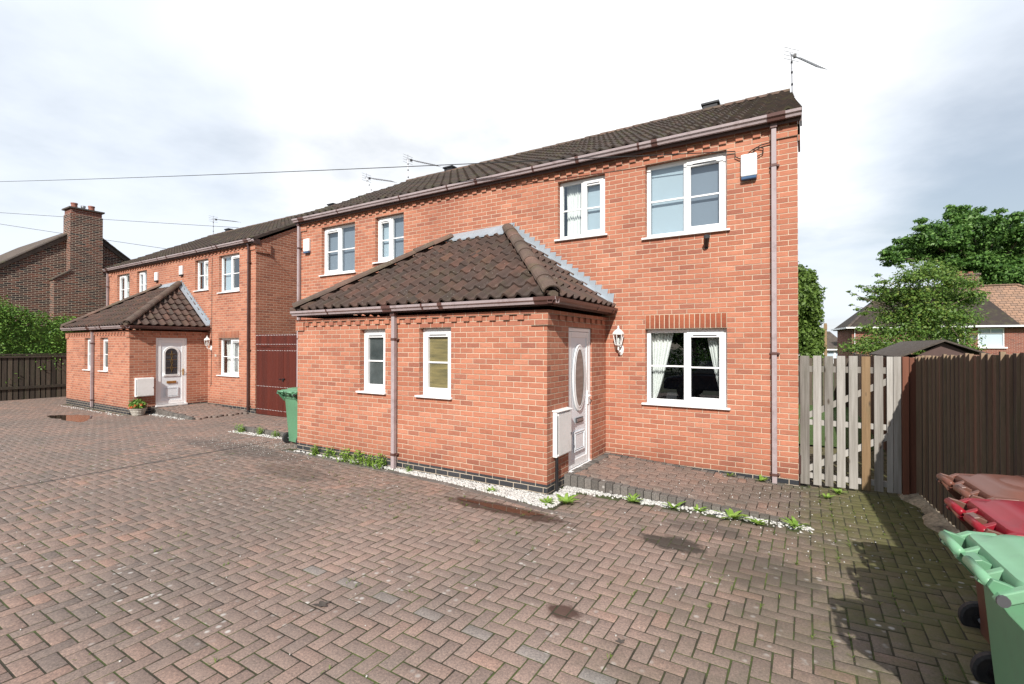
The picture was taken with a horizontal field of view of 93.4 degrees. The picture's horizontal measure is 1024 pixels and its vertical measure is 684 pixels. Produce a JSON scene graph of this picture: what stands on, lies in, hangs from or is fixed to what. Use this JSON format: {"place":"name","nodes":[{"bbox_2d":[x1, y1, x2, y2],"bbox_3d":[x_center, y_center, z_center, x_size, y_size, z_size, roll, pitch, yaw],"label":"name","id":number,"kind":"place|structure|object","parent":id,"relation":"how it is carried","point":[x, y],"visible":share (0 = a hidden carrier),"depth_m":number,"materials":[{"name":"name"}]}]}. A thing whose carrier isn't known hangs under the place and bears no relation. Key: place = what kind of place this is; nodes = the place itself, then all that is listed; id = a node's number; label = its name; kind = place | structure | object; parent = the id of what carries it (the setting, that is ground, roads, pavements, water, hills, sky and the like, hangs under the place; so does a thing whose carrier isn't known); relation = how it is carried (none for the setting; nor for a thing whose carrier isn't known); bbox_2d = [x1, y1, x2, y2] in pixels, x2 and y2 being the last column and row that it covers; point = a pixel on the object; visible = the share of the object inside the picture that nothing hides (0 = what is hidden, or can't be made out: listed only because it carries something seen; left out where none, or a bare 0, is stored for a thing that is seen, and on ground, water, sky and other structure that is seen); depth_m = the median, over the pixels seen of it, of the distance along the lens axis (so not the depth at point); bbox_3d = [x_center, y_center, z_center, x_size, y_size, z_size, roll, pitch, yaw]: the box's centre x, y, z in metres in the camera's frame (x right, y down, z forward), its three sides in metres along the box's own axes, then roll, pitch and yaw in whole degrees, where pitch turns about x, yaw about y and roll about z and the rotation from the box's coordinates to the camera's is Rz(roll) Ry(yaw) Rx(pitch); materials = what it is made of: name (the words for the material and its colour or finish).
{"place":"outdoors","nodes":[
{"label":"outdoors","id":0,"kind":"place"},
{"bbox_2d":[2,224,164,248],"bbox_3d":[-30.247,-7.326,32.499,17.968,2.936,0.024,0,0,10],"label":"overhead cable","id":1,"kind":"object","parent":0,"point":[108,240],"visible":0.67,"depth_m":31.88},
{"bbox_2d":[0,212,238,227],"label":"overhead cable","id":2,"kind":"object","parent":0,"point":[135,221],"visible":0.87,"depth_m":31.98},
{"bbox_2d":[241,414,286,420],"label":"passage floor","id":3,"kind":"structure","parent":0,"point":[271,416],"depth_m":13.62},
{"bbox_2d":[256,334,296,416],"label":"red gate","id":4,"kind":"structure","parent":3,"relation":"on","point":[276,362],"depth_m":13.70,"materials":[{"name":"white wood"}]},
{"bbox_2d":[0,364,990,683],"bbox_3d":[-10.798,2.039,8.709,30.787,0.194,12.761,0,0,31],"label":"driveway","id":5,"kind":"structure","parent":0,"point":[130,431],"depth_m":4.02,"materials":[{"name":"brown brick"}]},
{"bbox_2d":[0,353,66,400],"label":"boarded fence","id":6,"kind":"object","parent":5,"relation":"on","point":[29,380],"visible":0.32,"depth_m":18.16,"materials":[{"name":"brown wood"}]},
{"bbox_2d":[0,295,76,373],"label":"hedge","id":7,"kind":"object","parent":5,"relation":"on","point":[17,337],"visible":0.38,"depth_m":18.36,"materials":[{"name":"green plant"}]},
{"bbox_2d":[0,202,130,325],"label":"gabled house","id":8,"kind":"structure","parent":5,"relation":"on","point":[62,274],"depth_m":20.21,"materials":[{"name":"brick"}]},
{"bbox_2d":[47,415,91,421],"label":"puddle","id":9,"kind":"object","parent":5,"relation":"on","point":[79,418],"visible":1,"depth_m":13.42,"materials":[{"name":"black liquid"}]},
{"bbox_2d":[128,399,147,415],"bbox_3d":[-10.756,1.859,13.840,0.484,0.500,0.441,0,0,-25],"label":"flower basket","id":10,"kind":"object","parent":5,"relation":"on","point":[137,407],"visible":1,"depth_m":13.76,"materials":[{"name":"grey wicker"}]},
{"bbox_2d":[151,408,195,419],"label":"neighbour kerb","id":11,"kind":"structure","parent":5,"relation":"on","point":[164,412],"depth_m":13.69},
{"bbox_2d":[60,203,335,414],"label":"semi detached house","id":12,"kind":"structure","parent":5,"relation":"on","point":[240,289],"depth_m":15.12,"materials":[{"name":"orange brick"}]},
{"bbox_2d":[82,338,89,370],"bbox_3d":[-13.676,0.399,15.611,0.662,1.042,0.194,0,0,32],"label":"window","id":13,"kind":"structure","parent":12,"relation":"in","point":[88,369],"depth_m":15.72,"materials":[{"name":"white plastic"}]},
{"bbox_2d":[98,338,107,371],"bbox_3d":[-12.563,0.395,14.909,0.689,1.042,0.194,0,0,32],"label":"window","id":14,"kind":"structure","parent":12,"relation":"in","point":[105,358],"depth_m":15.03,"materials":[{"name":"white plastic"}]},
{"bbox_2d":[120,271,142,299],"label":"window","id":15,"kind":"structure","parent":12,"relation":"in","point":[124,279],"depth_m":19.47,"materials":[{"name":"white plastic"}]},
{"bbox_2d":[139,271,146,291],"bbox_3d":[-14.017,-2.203,18.443,0.865,1.012,0.118,0,0,31],"label":"window","id":16,"kind":"structure","parent":12,"relation":"in","point":[144,273],"depth_m":18.46,"materials":[{"name":"white plastic"}]},
{"bbox_2d":[134,377,153,396],"bbox_3d":[-10.761,1.321,14.127,0.121,0.550,0.460,0,0,32],"label":"meter box","id":17,"kind":"object","parent":12,"relation":"attached to","point":[144,387],"visible":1,"depth_m":14.08,"materials":[{"name":"white plastic"}]},
{"bbox_2d":[137,378,153,395],"bbox_3d":[-10.718,1.323,14.107,0.015,0.505,0.423,0,0,32],"label":"door","id":18,"kind":"structure","parent":17,"relation":"in","point":[144,386],"depth_m":14.10,"materials":[{"name":"white plastic"}]},
{"bbox_2d":[154,272,158,281],"bbox_3d":[-12.979,-2.369,17.602,0.200,0.347,0.073,0,0,31],"label":"alarm box","id":19,"kind":"object","parent":12,"relation":"attached to","point":[156,276],"visible":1,"depth_m":17.57,"materials":[{"name":"white plastic"}]},
{"bbox_2d":[155,338,187,406],"bbox_3d":[-10.440,0.915,14.789,0.139,2.076,0.858,0,0,32],"label":"front door","id":20,"kind":"structure","parent":12,"relation":"in","point":[171,353],"depth_m":14.78,"materials":[{"name":"white plastic"}]},
{"bbox_2d":[179,266,183,275],"bbox_3d":[-11.386,-2.444,16.596,0.200,0.347,0.073,0,0,31],"label":"alarm box","id":21,"kind":"object","parent":12,"relation":"attached to","point":[181,270],"visible":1,"depth_m":16.55,"materials":[{"name":"white plastic"}]},
{"bbox_2d":[204,336,211,349],"bbox_3d":[-9.750,0.041,15.455,0.165,0.484,0.224,0,0,31],"label":"wall lantern","id":22,"kind":"object","parent":12,"relation":"attached to","point":[207,339],"depth_m":15.43,"materials":[{"name":"white plastic"}]},
{"bbox_2d":[210,258,212,385],"bbox_3d":[-9.704,-0.640,15.550,0.129,4.157,0.011,0,0,31],"label":"wall cable","id":23,"kind":"object","parent":12,"relation":"attached to","point":[211,336],"depth_m":15.52,"materials":[{"name":"black plastic"}]},
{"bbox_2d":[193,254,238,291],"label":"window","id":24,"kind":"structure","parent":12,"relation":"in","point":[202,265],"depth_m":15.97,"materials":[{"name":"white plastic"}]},
{"bbox_2d":[209,216,236,234],"bbox_3d":[-13.191,-5.426,22.142,2.251,1.024,0.410,0,0,31],"label":"tv aerial","id":25,"kind":"object","parent":12,"relation":"attached to","point":[217,222],"visible":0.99,"depth_m":22.64,"materials":[{"name":"metal"}]},
{"bbox_2d":[216,338,239,376],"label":"window","id":26,"kind":"structure","parent":12,"relation":"in","point":[229,346],"depth_m":15.26,"materials":[{"name":"white plastic"}]},
{"bbox_2d":[217,254,239,293],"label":"window","id":27,"kind":"structure","parent":12,"relation":"in","point":[230,260],"depth_m":15.29,"materials":[{"name":"white plastic"}]},
{"bbox_2d":[159,403,247,419],"bbox_3d":[-9.187,2.036,14.326,2.565,0.162,1.494,0,0,31],"label":"neighbour step","id":28,"kind":"object","parent":5,"relation":"on","point":[202,411],"visible":1,"depth_m":14.19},
{"bbox_2d":[234,424,244,431],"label":"weed","id":29,"kind":"object","parent":5,"relation":"on","point":[240,427],"visible":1,"depth_m":10.94,"materials":[{"name":"green plant"}]},
{"bbox_2d":[234,425,284,436],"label":"kerb blocks","id":30,"kind":"structure","parent":5,"relation":"on","point":[254,430],"depth_m":10.84,"materials":[{"name":"grey concrete"}]},
{"bbox_2d":[244,419,287,431],"bbox_3d":[-4.669,1.995,11.124,3.317,0.054,1.387,0,0,31],"label":"side step","id":31,"kind":"object","parent":5,"relation":"on","point":[281,425],"visible":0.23,"depth_m":11.38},
{"bbox_2d":[276,387,297,443],"bbox_3d":[-4.141,1.464,9.666,0.656,1.109,0.893,0,-1,38],"label":"wheelie bin","id":32,"kind":"object","parent":5,"relation":"on","point":[289,396],"visible":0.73,"depth_m":9.46,"materials":[{"name":"green plastic"}]},
{"bbox_2d":[312,600,328,606],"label":"dead leaf","id":33,"kind":"object","parent":5,"relation":"on","point":[320,603],"visible":1,"depth_m":3.58,"materials":[{"name":"plant"}]},
{"bbox_2d":[61,405,813,532],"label":"gravel","id":34,"kind":"structure","parent":5,"relation":"on","point":[532,498],"depth_m":6.27,"materials":[{"name":"white gravel"}]},
{"bbox_2d":[539,496,553,504],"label":"dandelion","id":35,"kind":"object","parent":34,"relation":"on","point":[547,500],"visible":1,"depth_m":5.90,"materials":[{"name":"green plant"}]},
{"bbox_2d":[713,508,750,519],"bbox_3d":[2.439,1.928,5.385,0.385,0.080,0.344,0,0,19],"label":"dandelion","id":36,"kind":"object","parent":34,"relation":"on","point":[731,513],"visible":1,"depth_m":5.42,"materials":[{"name":"green plant"}]},
{"bbox_2d":[780,516,806,528],"bbox_3d":[3.002,1.932,5.152,0.221,0.071,0.271,0,0,-6],"label":"dandelion","id":37,"kind":"object","parent":34,"relation":"on","point":[793,521],"visible":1,"depth_m":5.16,"materials":[{"name":"green plant"}]},
{"bbox_2d":[11,442,947,683],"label":"grass tufts","id":38,"kind":"object","parent":5,"relation":"on","point":[761,605],"visible":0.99,"depth_m":4.62,"materials":[{"name":"green plant"}]},
{"bbox_2d":[460,499,542,515],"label":"puddle","id":39,"kind":"object","parent":5,"relation":"on","point":[512,510],"visible":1,"depth_m":5.72,"materials":[{"name":"black liquid"}]},
{"bbox_2d":[290,88,801,494],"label":"semi detached house","id":40,"kind":"structure","parent":5,"relation":"on","point":[462,322],"depth_m":7.52,"materials":[{"name":"orange brick"}]},
{"bbox_2d":[303,238,310,253],"bbox_3d":[-5.158,-2.412,12.128,0.210,0.365,0.077,0,0,31],"label":"alarm box","id":41,"kind":"object","parent":40,"relation":"attached to","point":[306,246],"visible":1,"depth_m":12.09,"materials":[{"name":"white plastic"}]},
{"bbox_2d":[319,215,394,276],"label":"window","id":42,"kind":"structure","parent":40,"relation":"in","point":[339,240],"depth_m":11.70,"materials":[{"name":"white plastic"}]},
{"bbox_2d":[356,329,385,394],"bbox_3d":[-2.270,0.317,7.941,0.667,1.050,0.195,0,0,31],"label":"window","id":43,"kind":"structure","parent":40,"relation":"in","point":[374,340],"depth_m":8.01,"materials":[{"name":"white plastic"}]},
{"bbox_2d":[362,173,394,191],"bbox_3d":[-4.740,-5.691,17.164,1.550,0.907,0.400,0,-1,35],"label":"tv aerial","id":44,"kind":"object","parent":40,"relation":"attached to","point":[374,179],"visible":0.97,"depth_m":17.43,"materials":[{"name":"metal"}]},
{"bbox_2d":[0,142,769,181],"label":"overhead cable","id":45,"kind":"object","parent":40,"relation":"attached to","point":[450,164],"visible":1,"depth_m":8.89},
{"bbox_2d":[372,214,403,263],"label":"window","id":46,"kind":"structure","parent":40,"relation":"in","point":[391,228],"depth_m":10.81,"materials":[{"name":"white plastic"}]},
{"bbox_2d":[403,154,439,178],"bbox_3d":[-2.905,-5.654,15.488,1.502,1.054,0.400,0,-1,38],"label":"tv aerial","id":47,"kind":"object","parent":40,"relation":"attached to","point":[411,160],"visible":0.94,"depth_m":15.77,"materials":[{"name":"metal"}]},
{"bbox_2d":[415,328,451,399],"bbox_3d":[-1.138,0.314,7.249,0.695,1.050,0.195,0,0,31],"label":"window","id":48,"kind":"structure","parent":40,"relation":"in","point":[436,341],"depth_m":7.31,"materials":[{"name":"white plastic"}]},
{"bbox_2d":[552,407,572,457],"bbox_3d":[0.687,1.213,6.510,0.095,0.622,0.460,0,0,31],"label":"meter box","id":49,"kind":"object","parent":40,"relation":"attached to","point":[562,432],"visible":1,"depth_m":6.42,"materials":[{"name":"white plastic"}]},
{"bbox_2d":[555,458,557,491],"bbox_3d":[0.591,1.763,6.365,0.042,0.480,0.044,0,0,31],"label":"service pipe","id":50,"kind":"object","parent":49,"relation":"attached to","point":[556,474],"visible":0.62,"depth_m":6.35,"materials":[{"name":"black plastic"}]},
{"bbox_2d":[558,411,570,455],"bbox_3d":[0.712,1.226,6.502,0.015,0.555,0.403,0,0,31],"label":"door","id":51,"kind":"structure","parent":49,"relation":"in","point":[564,419],"depth_m":6.48,"materials":[{"name":"white plastic"}]},
{"bbox_2d":[569,327,590,471],"bbox_3d":[1.001,0.838,7.156,0.140,2.093,0.865,0,0,31],"label":"front door","id":52,"kind":"structure","parent":40,"relation":"in","point":[579,338],"depth_m":7.16,"materials":[{"name":"white plastic"}]},
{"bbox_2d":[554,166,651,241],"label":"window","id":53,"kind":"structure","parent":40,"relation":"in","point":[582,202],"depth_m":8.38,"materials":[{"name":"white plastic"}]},
{"bbox_2d":[613,326,623,354],"bbox_3d":[1.729,-0.024,7.815,0.165,0.484,0.224,0,0,31],"label":"wall lantern","id":54,"kind":"object","parent":40,"relation":"attached to","point":[616,332],"depth_m":7.79,"materials":[{"name":"white plastic"}]},
{"bbox_2d":[641,152,729,239],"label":"window","id":55,"kind":"structure","parent":40,"relation":"in","point":[689,196],"depth_m":7.48,"materials":[{"name":"white plastic"}]},
{"bbox_2d":[641,328,730,409],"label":"window","id":56,"kind":"structure","parent":40,"relation":"in","point":[687,368],"depth_m":7.79,"materials":[{"name":"white plastic"}]},
{"bbox_2d":[704,234,709,248],"bbox_3d":[2.883,-1.491,7.143,0.090,0.186,0.199,0,0,20],"label":"security light","id":57,"kind":"object","parent":40,"relation":"attached to","point":[706,240],"visible":1,"depth_m":7.10,"materials":[{"name":"black plastic"}]},
{"bbox_2d":[741,152,756,180],"bbox_3d":[3.391,-2.507,6.903,0.210,0.365,0.077,0,0,31],"label":"alarm box","id":58,"kind":"object","parent":40,"relation":"attached to","point":[748,166],"visible":1,"depth_m":6.87,"materials":[{"name":"white plastic"}]},
{"bbox_2d":[784,47,827,91],"bbox_3d":[6.002,-5.680,9.878,0.400,1.114,0.740,0,0,-18],"label":"tv aerial","id":59,"kind":"object","parent":40,"relation":"attached to","point":[802,59],"visible":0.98,"depth_m":10.14,"materials":[{"name":"metal"}]},
{"bbox_2d":[284,450,818,523],"bbox_3d":[-0.158,1.944,7.507,8.382,0.238,2.679,0,0,31],"label":"kerb edging","id":60,"kind":"object","parent":5,"relation":"on","point":[572,479],"visible":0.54,"depth_m":6.31,"materials":[{"name":"grey concrete"}]},
{"bbox_2d":[309,444,319,455],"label":"weed","id":61,"kind":"object","parent":60,"relation":"on","point":[313,452],"visible":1,"depth_m":8.54,"materials":[{"name":"green plant"}]},
{"bbox_2d":[322,447,336,458],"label":"weed","id":62,"kind":"object","parent":60,"relation":"on","point":[327,455],"visible":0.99,"depth_m":8.35,"materials":[{"name":"green plant"}]},
{"bbox_2d":[335,447,352,462],"bbox_3d":[-2.809,1.873,8.069,0.304,0.238,0.389,0,0,-17],"label":"weed","id":63,"kind":"object","parent":60,"relation":"on","point":[344,455],"visible":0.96,"depth_m":8.04,"materials":[{"name":"green plant"}]},
{"bbox_2d":[348,448,362,464],"bbox_3d":[-2.530,1.862,7.942,0.299,0.256,0.349,0,0,31],"label":"weed","id":64,"kind":"object","parent":60,"relation":"on","point":[355,453],"visible":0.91,"depth_m":7.88,"materials":[{"name":"green plant"}]},
{"bbox_2d":[360,452,373,466],"bbox_3d":[-2.341,1.889,7.742,0.237,0.200,0.281,0,0,-32],"label":"weed","id":65,"kind":"object","parent":60,"relation":"on","point":[367,460],"visible":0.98,"depth_m":7.76,"materials":[{"name":"green plant"}]},
{"bbox_2d":[371,453,386,468],"bbox_3d":[-2.111,1.877,7.653,0.251,0.221,0.311,0,0,11],"label":"weed","id":66,"kind":"object","parent":60,"relation":"on","point":[379,463],"visible":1,"depth_m":7.66,"materials":[{"name":"green plant"}]},
{"bbox_2d":[755,474,767,480],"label":"dandelion","id":67,"kind":"object","parent":60,"relation":"on","point":[761,478],"visible":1,"depth_m":6.74,"materials":[{"name":"green plant"}]},
{"bbox_2d":[556,493,578,503],"bbox_3d":[0.686,1.927,5.877,0.292,0.085,0.360,0,0,2],"label":"dandelion","id":68,"kind":"object","parent":5,"relation":"on","point":[565,499],"visible":1,"depth_m":5.94,"materials":[{"name":"green plant"}]},
{"bbox_2d":[615,638,624,642],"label":"dead leaf","id":69,"kind":"object","parent":5,"relation":"on","point":[619,640],"visible":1,"depth_m":3.15,"materials":[{"name":"plant"}]},
{"bbox_2d":[622,493,641,501],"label":"dandelion","id":70,"kind":"object","parent":5,"relation":"on","point":[633,497],"visible":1,"depth_m":5.99,"materials":[{"name":"green plant"}]},
{"bbox_2d":[662,501,685,509],"bbox_3d":[1.910,1.935,5.725,0.265,0.071,0.242,0,0,31],"label":"dandelion","id":71,"kind":"object","parent":5,"relation":"on","point":[676,506],"visible":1,"depth_m":5.73,"materials":[{"name":"green plant"}]},
{"bbox_2d":[574,455,809,524],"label":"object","id":72,"kind":"object","parent":5,"relation":"on","point":[633,472],"visible":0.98,"depth_m":6.42,"materials":[{"name":"brown brick"}]},
{"bbox_2d":[693,504,709,511],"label":"dandelion","id":73,"kind":"object","parent":5,"relation":"on","point":[696,508],"visible":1,"depth_m":5.60,"materials":[{"name":"green plant"}]},
{"bbox_2d":[746,517,767,524],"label":"dandelion","id":74,"kind":"object","parent":5,"relation":"on","point":[755,521],"visible":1,"depth_m":5.24,"materials":[{"name":"green plant"}]},
{"bbox_2d":[798,261,826,372],"bbox_3d":[19.385,-1.650,32.930,3.790,7.755,4.396,0,0,31],"label":"lime tree","id":75,"kind":"object","parent":5,"relation":"on","point":[811,335],"visible":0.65,"depth_m":32.19,"materials":[{"name":"green plant"}]},
{"bbox_2d":[798,358,848,406],"bbox_3d":[12.425,1.276,13.716,9.090,1.550,0.020,0,0,31],"label":"garden fence","id":76,"kind":"object","parent":5,"relation":"on","point":[835,382],"visible":0.05,"depth_m":15.27,"materials":[{"name":"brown wood"}]},
{"bbox_2d":[824,323,826,355],"bbox_3d":[26.014,0.401,40.022,0.260,3.915,0.260,0,0,31],"label":"telegraph pole","id":77,"kind":"object","parent":5,"relation":"on","point":[825,338],"visible":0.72,"depth_m":39.93,"materials":[{"name":"beige wood"}]},
{"bbox_2d":[819,493,834,497],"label":"dandelion","id":78,"kind":"object","parent":5,"relation":"on","point":[828,495],"visible":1,"depth_m":6.10,"materials":[{"name":"green plant"}]},
{"bbox_2d":[823,331,836,363],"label":"distant house","id":79,"kind":"structure","parent":5,"relation":"on","point":[831,343],"depth_m":52.57,"materials":[{"name":"white tile"}]},
{"bbox_2d":[827,351,836,357],"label":"window","id":80,"kind":"structure","parent":79,"relation":"in","point":[829,353],"depth_m":52.11,"materials":[{"name":"white glass"}]},
{"bbox_2d":[831,488,846,493],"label":"dandelion","id":81,"kind":"object","parent":5,"relation":"on","point":[839,491],"visible":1,"depth_m":6.29,"materials":[{"name":"green plant"}]},
{"bbox_2d":[852,353,901,461],"bbox_3d":[7.936,1.154,10.659,0.020,1.700,10.120,0,0,31],"label":"boundary fence","id":82,"kind":"object","parent":5,"relation":"on","point":[872,396],"visible":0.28,"depth_m":10.27,"materials":[{"name":"brown wood"}]},
{"bbox_2d":[901,357,915,494],"bbox_3d":[5.004,1.097,6.082,0.134,1.820,0.130,0,0,31],"label":"gate post","id":83,"kind":"object","parent":5,"relation":"on","point":[908,388],"visible":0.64,"depth_m":6.04,"materials":[{"name":"brown wood"}]},
{"bbox_2d":[799,356,901,493],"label":"picket gate","id":84,"kind":"structure","parent":83,"relation":"attached to","point":[892,426],"depth_m":6.35,"materials":[{"name":"grey wood"}]},
{"bbox_2d":[831,271,1023,357],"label":"hipped house","id":85,"kind":"structure","parent":5,"relation":"on","point":[1003,325],"depth_m":29.87,"materials":[{"name":"brown brick"}]},
{"bbox_2d":[978,328,1007,347],"bbox_3d":[29.175,-0.229,29.353,1.410,1.230,0.220,0,0,24],"label":"window","id":86,"kind":"structure","parent":85,"relation":"in","point":[994,337],"depth_m":29.39,"materials":[{"name":"white plastic"}]},
{"bbox_2d":[897,492,960,562],"bbox_3d":[3.232,1.900,2.622,0.280,0.120,8.141,0,0,27],"label":"concrete haunch","id":87,"kind":"object","parent":5,"relation":"on","point":[934,519],"visible":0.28,"depth_m":5.27,"materials":[{"name":"grey concrete"}]},
{"bbox_2d":[876,204,1023,284],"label":"maple tree","id":88,"kind":"object","parent":5,"relation":"on","point":[988,248],"visible":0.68,"depth_m":41.95,"materials":[{"name":"green plant"}]},
{"bbox_2d":[913,351,1023,531],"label":"closeboard fence","id":89,"kind":"object","parent":5,"relation":"on","point":[969,413],"visible":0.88,"depth_m":4.55,"materials":[{"name":"brown wood"}]},
{"bbox_2d":[936,473,1023,643],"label":"wheelie bin","id":90,"kind":"object","parent":5,"relation":"on","point":[958,486],"visible":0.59,"depth_m":3.12,"materials":[{"name":"brown plastic"}]},
{"bbox_2d":[938,530,1023,683],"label":"wheelie bin","id":91,"kind":"object","parent":5,"relation":"on","point":[993,564],"visible":1,"depth_m":2.03,"materials":[{"name":"green plastic"}]},
{"bbox_2d":[944,497,1023,683],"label":"wheelie bin","id":92,"kind":"object","parent":5,"relation":"on","point":[999,516],"visible":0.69,"depth_m":2.61,"materials":[{"name":"red plastic"}]},
{"bbox_2d":[0,0,1023,336],"label":"sky","id":93,"kind":"structure","parent":0,"point":[916,111],"materials":[{"name":"white"}]},
{"bbox_2d":[798,372,884,450],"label":"lawn","id":94,"kind":"structure","parent":0,"point":[835,429],"depth_m":10.94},
{"bbox_2d":[834,256,991,355],"bbox_3d":[14.067,-0.432,16.638,6.127,5.018,3.086,0,0,-27],"label":"rowan tree","id":95,"kind":"object","parent":94,"relation":"on","point":[916,310],"visible":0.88,"depth_m":16.45,"materials":[{"name":"green plant"}]},
{"bbox_2d":[869,340,988,357],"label":"garden shed","id":96,"kind":"structure","parent":94,"relation":"on","point":[929,347],"depth_m":9.14,"materials":[{"name":"wood"}]},
{"bbox_2d":[810,446,893,491],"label":"side path","id":97,"kind":"structure","parent":0,"point":[847,465],"depth_m":7.70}
]}

